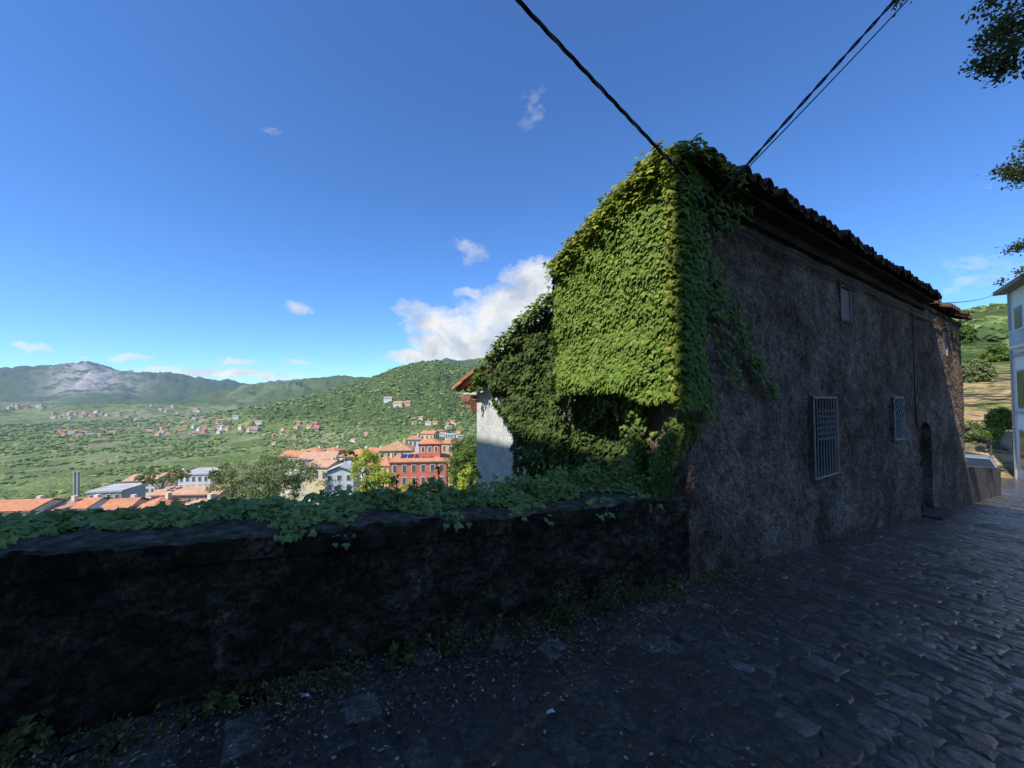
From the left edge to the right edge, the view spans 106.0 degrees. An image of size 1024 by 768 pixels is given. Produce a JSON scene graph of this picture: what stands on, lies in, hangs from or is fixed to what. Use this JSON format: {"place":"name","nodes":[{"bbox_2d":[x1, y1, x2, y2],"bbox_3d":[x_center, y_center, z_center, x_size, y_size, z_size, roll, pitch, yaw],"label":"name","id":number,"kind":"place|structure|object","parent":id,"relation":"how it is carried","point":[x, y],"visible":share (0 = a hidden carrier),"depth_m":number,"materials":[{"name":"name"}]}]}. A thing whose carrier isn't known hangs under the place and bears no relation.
{"place":"outdoors","nodes":[
{"label":"outdoors","id":0,"kind":"place"},
{"bbox_2d":[0,308,1018,498],"bbox_3d":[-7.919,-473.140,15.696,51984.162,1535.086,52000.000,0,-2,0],"label":"terrain","id":1,"kind":"structure","parent":0,"point":[89,387],"depth_m":1767.21,"materials":[{"name":"green plant"}]},
{"bbox_2d":[0,495,63,519],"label":"town house","id":2,"kind":"structure","parent":1,"relation":"on","point":[40,503],"depth_m":79.56,"materials":[{"name":"tile"}]},
{"bbox_2d":[46,495,78,510],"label":"town house","id":3,"kind":"structure","parent":1,"relation":"on","point":[69,503],"depth_m":83.26,"materials":[{"name":"orange tile"}]},
{"bbox_2d":[73,472,79,497],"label":"factory chimney","id":4,"kind":"object","parent":1,"relation":"on","point":[76,492],"visible":0.83,"depth_m":148.56,"materials":[{"name":"metal"}]},
{"bbox_2d":[66,494,115,510],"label":"town house","id":5,"kind":"structure","parent":1,"relation":"on","point":[95,501],"depth_m":85.48,"materials":[{"name":"tile"}]},
{"bbox_2d":[85,483,147,497],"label":"warehouse","id":6,"kind":"structure","parent":1,"relation":"on","point":[123,490],"depth_m":105.56,"materials":[{"name":"white paint"}]},
{"bbox_2d":[100,494,150,509],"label":"town house","id":7,"kind":"structure","parent":1,"relation":"on","point":[133,500],"depth_m":79.46,"materials":[{"name":"tile"}]},
{"bbox_2d":[121,472,175,498],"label":"apartment building","id":8,"kind":"structure","parent":1,"relation":"on","point":[150,489],"depth_m":133.82,"materials":[{"name":"white paint"}]},
{"bbox_2d":[133,492,189,507],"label":"town house","id":9,"kind":"structure","parent":1,"relation":"on","point":[167,498],"depth_m":82.05,"materials":[{"name":"tile"}]},
{"bbox_2d":[133,468,191,489],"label":"umbrella pine","id":10,"kind":"object","parent":1,"relation":"on","point":[179,474],"visible":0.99,"depth_m":98.69,"materials":[{"name":"green plant"}]},
{"bbox_2d":[166,468,186,485],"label":"town house","id":11,"kind":"structure","parent":1,"relation":"on","point":[184,470],"depth_m":159.85,"materials":[{"name":"ceramic"}]},
{"bbox_2d":[147,482,237,502],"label":"town house","id":12,"kind":"structure","parent":1,"relation":"on","point":[193,492],"depth_m":95.96,"materials":[{"name":"orange paint"}]},
{"bbox_2d":[185,493,218,506],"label":"town house","id":13,"kind":"structure","parent":1,"relation":"on","point":[210,495],"depth_m":73.34,"materials":[{"name":"orange tile"}]},
{"bbox_2d":[178,467,228,485],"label":"apartment building","id":14,"kind":"structure","parent":1,"relation":"on","point":[198,476],"depth_m":133.12,"materials":[{"name":"white paint"}]},
{"bbox_2d":[208,462,235,484],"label":"broadleaf tree","id":15,"kind":"object","parent":1,"relation":"on","point":[213,472],"visible":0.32,"depth_m":107.67,"materials":[{"name":"green plant"}]},
{"bbox_2d":[233,415,239,419],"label":"farmhouse","id":16,"kind":"object","parent":1,"relation":"on","point":[235,417],"visible":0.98,"depth_m":2061.24,"materials":[{"name":"white paint"}]},
{"bbox_2d":[238,424,244,429],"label":"farmhouse","id":17,"kind":"object","parent":1,"relation":"on","point":[241,427],"visible":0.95,"depth_m":1509.85,"materials":[{"name":"ceramic"}]},
{"bbox_2d":[249,428,257,432],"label":"farmhouse","id":18,"kind":"object","parent":1,"relation":"on","point":[253,430],"visible":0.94,"depth_m":1438.58,"materials":[{"name":"white paint"}]},
{"bbox_2d":[255,421,263,424],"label":"farmhouse","id":19,"kind":"object","parent":1,"relation":"on","point":[258,422],"visible":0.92,"depth_m":1545.16,"materials":[{"name":"white paint"}]},
{"bbox_2d":[201,453,327,499],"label":"broadleaf tree","id":20,"kind":"object","parent":1,"relation":"on","point":[279,478],"visible":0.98,"depth_m":86.81,"materials":[{"name":"green plant"}]},
{"bbox_2d":[257,456,288,510],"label":"broadleaf tree","id":21,"kind":"object","parent":1,"relation":"on","point":[274,457],"visible":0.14,"depth_m":119.10,"materials":[{"name":"green plant"}]},
{"bbox_2d":[279,449,310,496],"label":"town house","id":22,"kind":"structure","parent":1,"relation":"on","point":[295,454],"depth_m":171.38,"materials":[{"name":"ceramic"}]},
{"bbox_2d":[304,446,329,451],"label":"town house","id":23,"kind":"structure","parent":1,"relation":"on","point":[317,449],"depth_m":201.69,"materials":[{"name":"tile"}]},
{"bbox_2d":[298,450,341,500],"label":"town house","id":24,"kind":"structure","parent":1,"relation":"on","point":[312,456],"depth_m":148.30,"materials":[{"name":"white paint"}]},
{"bbox_2d":[306,457,344,504],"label":"town house","id":25,"kind":"structure","parent":1,"relation":"on","point":[325,464],"depth_m":121.33,"materials":[{"name":"white paint"}]},
{"bbox_2d":[328,445,346,453],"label":"town house","id":26,"kind":"structure","parent":1,"relation":"on","point":[341,450],"depth_m":212.65,"materials":[{"name":"ceramic"}]},
{"bbox_2d":[324,461,360,496],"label":"modern house","id":27,"kind":"structure","parent":1,"relation":"on","point":[339,475],"depth_m":99.36,"materials":[{"name":"white paint"}]},
{"bbox_2d":[337,475,341,480],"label":"window","id":28,"kind":"structure","parent":27,"relation":"in","point":[339,477],"depth_m":99.15,"materials":[{"name":"grey glass"}]},
{"bbox_2d":[343,450,358,461],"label":"broadleaf tree","id":29,"kind":"object","parent":1,"relation":"on","point":[351,452],"visible":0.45,"depth_m":133.71,"materials":[{"name":"green plant"}]},
{"bbox_2d":[338,446,378,483],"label":"town house","id":30,"kind":"structure","parent":1,"relation":"on","point":[357,452],"depth_m":150.18,"materials":[{"name":"ceramic"}]},
{"bbox_2d":[348,448,383,496],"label":"broadleaf tree","id":31,"kind":"object","parent":1,"relation":"on","point":[361,463],"visible":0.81,"depth_m":78.71,"materials":[{"name":"green plant"}]},
{"bbox_2d":[369,446,382,451],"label":"town house","id":32,"kind":"structure","parent":1,"relation":"on","point":[374,448],"depth_m":167.43,"materials":[{"name":"tile"}]},
{"bbox_2d":[368,453,392,488],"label":"town house","id":33,"kind":"structure","parent":1,"relation":"on","point":[385,461],"depth_m":119.44,"materials":[{"name":"ceramic"}]},
{"bbox_2d":[371,468,395,488],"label":"broadleaf tree","id":34,"kind":"object","parent":1,"relation":"on","point":[379,476],"visible":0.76,"depth_m":75.09,"materials":[{"name":"green plant"}]},
{"bbox_2d":[384,397,392,402],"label":"farmhouse","id":35,"kind":"object","parent":1,"relation":"on","point":[387,399],"visible":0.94,"depth_m":1474.33,"materials":[{"name":"white paint"}]},
{"bbox_2d":[378,438,415,457],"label":"town house","id":36,"kind":"structure","parent":1,"relation":"on","point":[398,448],"depth_m":142.05,"materials":[{"name":"white paint"}]},
{"bbox_2d":[393,401,402,406],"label":"farmhouse","id":37,"kind":"object","parent":1,"relation":"on","point":[397,403],"visible":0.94,"depth_m":1388.35,"materials":[{"name":"white paint"}]},
{"bbox_2d":[399,479,415,491],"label":"bush","id":38,"kind":"object","parent":1,"relation":"on","point":[402,487],"visible":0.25,"depth_m":72.99,"materials":[{"name":"green plant"}]},
{"bbox_2d":[405,401,411,406],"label":"farmhouse","id":39,"kind":"object","parent":1,"relation":"on","point":[407,403],"visible":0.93,"depth_m":1373.44,"materials":[{"name":"paint"}]},
{"bbox_2d":[407,433,422,451],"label":"town house","id":40,"kind":"structure","parent":1,"relation":"on","point":[415,440],"depth_m":199.30,"materials":[{"name":"ceramic"}]},
{"bbox_2d":[388,437,449,502],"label":"palazzo","id":41,"kind":"structure","parent":1,"relation":"on","point":[420,466],"depth_m":111.67,"materials":[{"name":"paint"}]},
{"bbox_2d":[392,465,396,472],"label":"window","id":42,"kind":"structure","parent":41,"relation":"in","point":[394,467],"depth_m":110.34,"materials":[{"name":"grey glass"}]},
{"bbox_2d":[402,465,406,471],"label":"window","id":43,"kind":"structure","parent":41,"relation":"in","point":[404,467],"depth_m":110.66,"materials":[{"name":"white paint"}]},
{"bbox_2d":[402,477,406,484],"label":"window","id":44,"kind":"structure","parent":41,"relation":"in","point":[404,479],"depth_m":110.56,"materials":[{"name":"grey glass"}]},
{"bbox_2d":[411,465,415,471],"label":"window","id":45,"kind":"structure","parent":41,"relation":"in","point":[413,467],"depth_m":110.96,"materials":[{"name":"white paint"}]},
{"bbox_2d":[421,464,425,471],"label":"window","id":46,"kind":"structure","parent":41,"relation":"in","point":[423,466],"depth_m":111.31,"materials":[{"name":"white paint"}]},
{"bbox_2d":[430,464,434,471],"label":"window","id":47,"kind":"structure","parent":41,"relation":"in","point":[432,466],"depth_m":111.61,"materials":[{"name":"white paint"}]},
{"bbox_2d":[439,464,443,471],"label":"window","id":48,"kind":"structure","parent":41,"relation":"in","point":[440,465],"depth_m":111.94,"materials":[{"name":"white paint"}]},
{"bbox_2d":[420,430,439,439],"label":"town house","id":49,"kind":"structure","parent":1,"relation":"on","point":[425,434],"depth_m":269.91,"materials":[{"name":"ceramic"}]},
{"bbox_2d":[444,433,455,439],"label":"apartment building","id":50,"kind":"structure","parent":1,"relation":"on","point":[449,435],"depth_m":258.97,"materials":[{"name":"white paint"}]},
{"bbox_2d":[441,437,462,488],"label":"town house","id":51,"kind":"structure","parent":1,"relation":"on","point":[445,446],"depth_m":149.06,"materials":[{"name":"ceramic"}]},
{"bbox_2d":[440,435,476,488],"bbox_3d":[-7.208,16.347,59.697,6.997,17.427,7.192,2,-3,-45],"label":"broadleaf tree","id":52,"kind":"object","parent":1,"relation":"on","point":[462,455],"visible":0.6,"depth_m":58.34,"materials":[{"name":"green plant"}]},
{"bbox_2d":[456,461,476,489],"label":"bush","id":53,"kind":"object","parent":1,"relation":"on","point":[463,479],"visible":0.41,"depth_m":39.31,"materials":[{"name":"green plant"}]},
{"bbox_2d":[0,303,1008,499],"bbox_3d":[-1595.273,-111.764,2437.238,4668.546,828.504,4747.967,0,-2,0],"label":"woodland","id":54,"kind":"object","parent":1,"relation":"on","point":[999,333],"visible":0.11,"depth_m":1287.34,"materials":[{"name":"green plant"}]},
{"bbox_2d":[451,147,971,578],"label":"old house","id":55,"kind":"structure","parent":1,"relation":"on","point":[859,428],"depth_m":5.16,"materials":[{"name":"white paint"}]},
{"bbox_2d":[515,0,689,182],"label":"overhead cable","id":56,"kind":"object","parent":55,"relation":"attached to","point":[545,29],"visible":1,"depth_m":2.29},
{"bbox_2d":[467,133,780,502],"bbox_3d":[0.632,-0.172,5.305,4.828,3.954,2.021,-2,-3,43],"label":"climbing ivy","id":57,"kind":"object","parent":55,"relation":"attached to","point":[678,353],"visible":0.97,"depth_m":3.95,"materials":[{"name":"green plant"}]},
{"bbox_2d":[712,0,895,202],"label":"overhead cable","id":58,"kind":"object","parent":55,"relation":"attached to","point":[806,98],"visible":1,"depth_m":3.15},
{"bbox_2d":[710,0,907,205],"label":"overhead wire","id":59,"kind":"object","parent":55,"relation":"attached to","point":[813,99],"visible":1,"depth_m":3.13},
{"bbox_2d":[807,394,839,481],"bbox_3d":[4.212,0.711,5.296,0.840,1.130,0.217,1,-2,-33],"label":"window","id":60,"kind":"structure","parent":55,"relation":"in","point":[821,423],"depth_m":5.28,"materials":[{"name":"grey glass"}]},
{"bbox_2d":[838,284,853,324],"bbox_3d":[5.083,-1.208,5.966,0.540,0.570,0.160,1,-2,-33],"label":"window","id":61,"kind":"structure","parent":55,"relation":"in","point":[846,315],"depth_m":5.96,"materials":[{"name":"grey wood"}]},
{"bbox_2d":[888,395,904,441],"bbox_3d":[7.122,0.635,7.217,0.650,0.850,0.207,1,-2,-33],"label":"window","id":62,"kind":"structure","parent":55,"relation":"in","point":[895,427],"depth_m":7.16,"materials":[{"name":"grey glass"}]},
{"bbox_2d":[919,420,933,513],"bbox_3d":[8.910,1.970,8.424,0.950,2.340,0.240,1,-2,-33],"label":"door","id":63,"kind":"structure","parent":55,"relation":"in","point":[925,441],"depth_m":8.63,"materials":[{"name":"brown paint"}]},
{"bbox_2d":[941,328,948,357],"bbox_3d":[10.816,-1.023,9.728,0.660,0.690,0.160,1,-2,-33],"label":"window","id":64,"kind":"structure","parent":55,"relation":"in","point":[944,337],"depth_m":9.77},
{"bbox_2d":[890,0,1023,286],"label":"street tree","id":65,"kind":"object","parent":1,"relation":"on","point":[1001,31],"visible":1,"depth_m":5.42,"materials":[{"name":"green plant"}]},
{"bbox_2d":[960,323,979,343],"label":"broadleaf tree","id":66,"kind":"object","parent":1,"relation":"on","point":[969,331],"visible":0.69,"depth_m":79.55,"materials":[{"name":"green plant"}]},
{"bbox_2d":[964,420,987,444],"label":"bush","id":67,"kind":"object","parent":1,"relation":"on","point":[971,432],"visible":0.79,"depth_m":26.76,"materials":[{"name":"green plant"}]},
{"bbox_2d":[961,357,998,382],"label":"bush","id":68,"kind":"object","parent":1,"relation":"on","point":[973,371],"visible":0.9,"depth_m":39.42,"materials":[{"name":"green plant"}]},
{"bbox_2d":[965,466,1001,504],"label":"stone wall","id":69,"kind":"structure","parent":1,"relation":"on","point":[983,483],"depth_m":12.18,"materials":[{"name":"grey stone"}]},
{"bbox_2d":[965,454,996,467],"bbox_3d":[25.294,4.651,21.152,4.176,1.375,1.770,2,-2,-40],"label":"parked car","id":70,"kind":"object","parent":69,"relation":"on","point":[980,460],"visible":0.13,"depth_m":20.67,"materials":[{"name":"metal"}]},
{"bbox_2d":[964,435,1011,451],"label":"retaining wall","id":71,"kind":"structure","parent":1,"relation":"on","point":[1005,441],"depth_m":25.87,"materials":[{"name":"stone"}]},
{"bbox_2d":[977,428,1004,455],"bbox_3d":[30.934,4.227,24.943,1.200,2.806,1.236,-1,-2,36],"label":"tree","id":72,"kind":"object","parent":1,"relation":"on","point":[992,434],"visible":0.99,"depth_m":24.79,"materials":[{"name":"green plant"}]},
{"bbox_2d":[979,343,1009,361],"bbox_3d":[65.830,-3.217,52.090,4.086,4.743,3.814,0,-2,0],"label":"broadleaf tree","id":73,"kind":"object","parent":1,"relation":"on","point":[1002,354],"visible":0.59,"depth_m":51.87,"materials":[{"name":"green plant"}]},
{"bbox_2d":[981,406,1012,436],"bbox_3d":[32.924,3.274,25.886,1.774,3.622,1.603,0,-2,0],"label":"tree","id":74,"kind":"object","parent":1,"relation":"on","point":[1000,418],"visible":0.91,"depth_m":25.77,"materials":[{"name":"green plant"}]},
{"bbox_2d":[993,273,1023,479],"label":"white house","id":75,"kind":"structure","parent":1,"relation":"on","point":[1013,290],"depth_m":21.50,"materials":[{"name":"paint"}]},
{"bbox_2d":[923,293,996,303],"bbox_3d":[18.392,-3.479,15.273,23.373,3.934,0.022,1,-2,-36],"label":"overhead wire","id":76,"kind":"object","parent":75,"relation":"attached to","point":[959,302],"visible":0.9,"depth_m":11.87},
{"bbox_2d":[1014,305,1022,329],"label":"window","id":77,"kind":"structure","parent":75,"relation":"in","point":[1018,318],"depth_m":21.20,"materials":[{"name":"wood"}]},
{"bbox_2d":[1016,369,1023,409],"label":"window","id":78,"kind":"structure","parent":75,"relation":"in","point":[1019,373],"depth_m":21.17,"materials":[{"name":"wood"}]},
{"bbox_2d":[1019,429,1023,469],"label":"window","id":79,"kind":"structure","parent":75,"relation":"in","point":[1021,432],"depth_m":21.22,"materials":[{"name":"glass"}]},
{"bbox_2d":[0,0,1023,383],"label":"sky","id":80,"kind":"structure","parent":0,"point":[241,191],"materials":[{"name":"blue"}]},
{"bbox_2d":[5,477,1023,767],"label":"road","id":81,"kind":"structure","parent":0,"point":[967,561],"depth_m":2.12,"materials":[{"name":"grey stone"}]},
{"bbox_2d":[0,702,55,767],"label":"weed","id":82,"kind":"object","parent":81,"relation":"on","point":[12,741],"visible":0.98,"depth_m":1.57,"materials":[{"name":"green plant"}]},
{"bbox_2d":[97,712,155,767],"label":"weed","id":83,"kind":"object","parent":81,"relation":"on","point":[104,740],"visible":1,"depth_m":1.61,"materials":[{"name":"green plant"}]},
{"bbox_2d":[118,695,198,754],"bbox_3d":[-1.547,1.507,1.720,0.241,0.091,0.242,1,-2,-15],"label":"weed","id":84,"kind":"object","parent":81,"relation":"on","point":[186,716],"visible":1,"depth_m":1.74,"materials":[{"name":"green plant"}]},
{"bbox_2d":[202,682,248,720],"bbox_3d":[-1.372,1.522,1.846,0.130,0.142,0.209,-2,-2,39],"label":"weed","id":85,"kind":"object","parent":81,"relation":"on","point":[230,701],"visible":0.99,"depth_m":1.83,"materials":[{"name":"green plant"}]},
{"bbox_2d":[262,665,305,710],"bbox_3d":[-1.137,1.553,1.958,0.207,0.088,0.240,2,-3,-42],"label":"weed","id":86,"kind":"object","parent":81,"relation":"on","point":[287,700],"visible":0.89,"depth_m":1.96,"materials":[{"name":"green plant"}]},
{"bbox_2d":[327,647,358,685],"bbox_3d":[-0.927,1.536,2.120,0.150,0.126,0.232,1,-2,-31],"label":"weed","id":87,"kind":"object","parent":81,"relation":"on","point":[335,668],"visible":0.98,"depth_m":2.09,"materials":[{"name":"green plant"}]},
{"bbox_2d":[0,488,688,761],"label":"parapet wall","id":88,"kind":"structure","parent":81,"relation":"on","point":[97,626],"depth_m":2.04,"materials":[{"name":"grey stone"}]},
{"bbox_2d":[0,446,662,550],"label":"parapet ivy","id":89,"kind":"object","parent":88,"relation":"on","point":[294,514],"visible":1,"depth_m":2.53,"materials":[{"name":"green plant"}]},
{"bbox_2d":[0,565,762,767],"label":"moss fringe","id":90,"kind":"object","parent":81,"relation":"on","point":[281,685],"visible":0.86,"depth_m":2.02,"materials":[{"name":"green plant"}]},
{"bbox_2d":[383,640,417,671],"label":"weed","id":91,"kind":"object","parent":81,"relation":"on","point":[409,656],"visible":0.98,"depth_m":2.25,"materials":[{"name":"green plant"}]},
{"bbox_2d":[423,594,511,656],"bbox_3d":[-0.259,1.491,2.359,0.514,0.286,0.327,0,-2,0],"label":"weed","id":92,"kind":"object","parent":81,"relation":"on","point":[456,639],"visible":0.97,"depth_m":2.32,"materials":[{"name":"green plant"}]},
{"bbox_2d":[481,611,516,641],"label":"weed","id":93,"kind":"object","parent":81,"relation":"on","point":[497,625],"visible":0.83,"depth_m":2.56,"materials":[{"name":"green plant"}]},
{"bbox_2d":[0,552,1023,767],"bbox_3d":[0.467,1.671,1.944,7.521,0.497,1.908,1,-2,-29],"label":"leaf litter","id":94,"kind":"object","parent":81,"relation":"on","point":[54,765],"visible":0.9,"depth_m":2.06,"materials":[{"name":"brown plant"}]},
{"bbox_2d":[516,613,535,633],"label":"weed","id":95,"kind":"object","parent":81,"relation":"on","point":[521,617],"visible":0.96,"depth_m":2.63,"materials":[{"name":"green plant"}]},
{"bbox_2d":[542,611,573,638],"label":"weed","id":96,"kind":"object","parent":81,"relation":"on","point":[554,619],"visible":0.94,"depth_m":2.64,"materials":[{"name":"green plant"}]},
{"bbox_2d":[541,577,594,625],"bbox_3d":[0.375,1.545,2.674,0.346,0.283,0.366,0,-2,0],"label":"weed","id":97,"kind":"object","parent":81,"relation":"on","point":[562,608],"visible":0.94,"depth_m":2.70,"materials":[{"name":"green plant"}]},
{"bbox_2d":[579,561,633,614],"bbox_3d":[0.715,1.536,3.004,0.450,0.362,0.456,-2,-2,39],"label":"weed","id":98,"kind":"object","parent":81,"relation":"on","point":[609,601],"visible":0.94,"depth_m":2.89,"materials":[{"name":"green plant"}]},
{"bbox_2d":[622,585,653,603],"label":"weed","id":99,"kind":"object","parent":81,"relation":"on","point":[634,594],"visible":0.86,"depth_m":3.03,"materials":[{"name":"green plant"}]},
{"bbox_2d":[642,578,678,600],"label":"weed","id":100,"kind":"object","parent":81,"relation":"on","point":[657,594],"visible":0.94,"depth_m":3.11,"materials":[{"name":"green plant"}]},
{"bbox_2d":[664,578,683,589],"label":"weed","id":101,"kind":"object","parent":81,"relation":"on","point":[676,585],"visible":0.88,"depth_m":3.30,"materials":[{"name":"green plant"}]}
]}

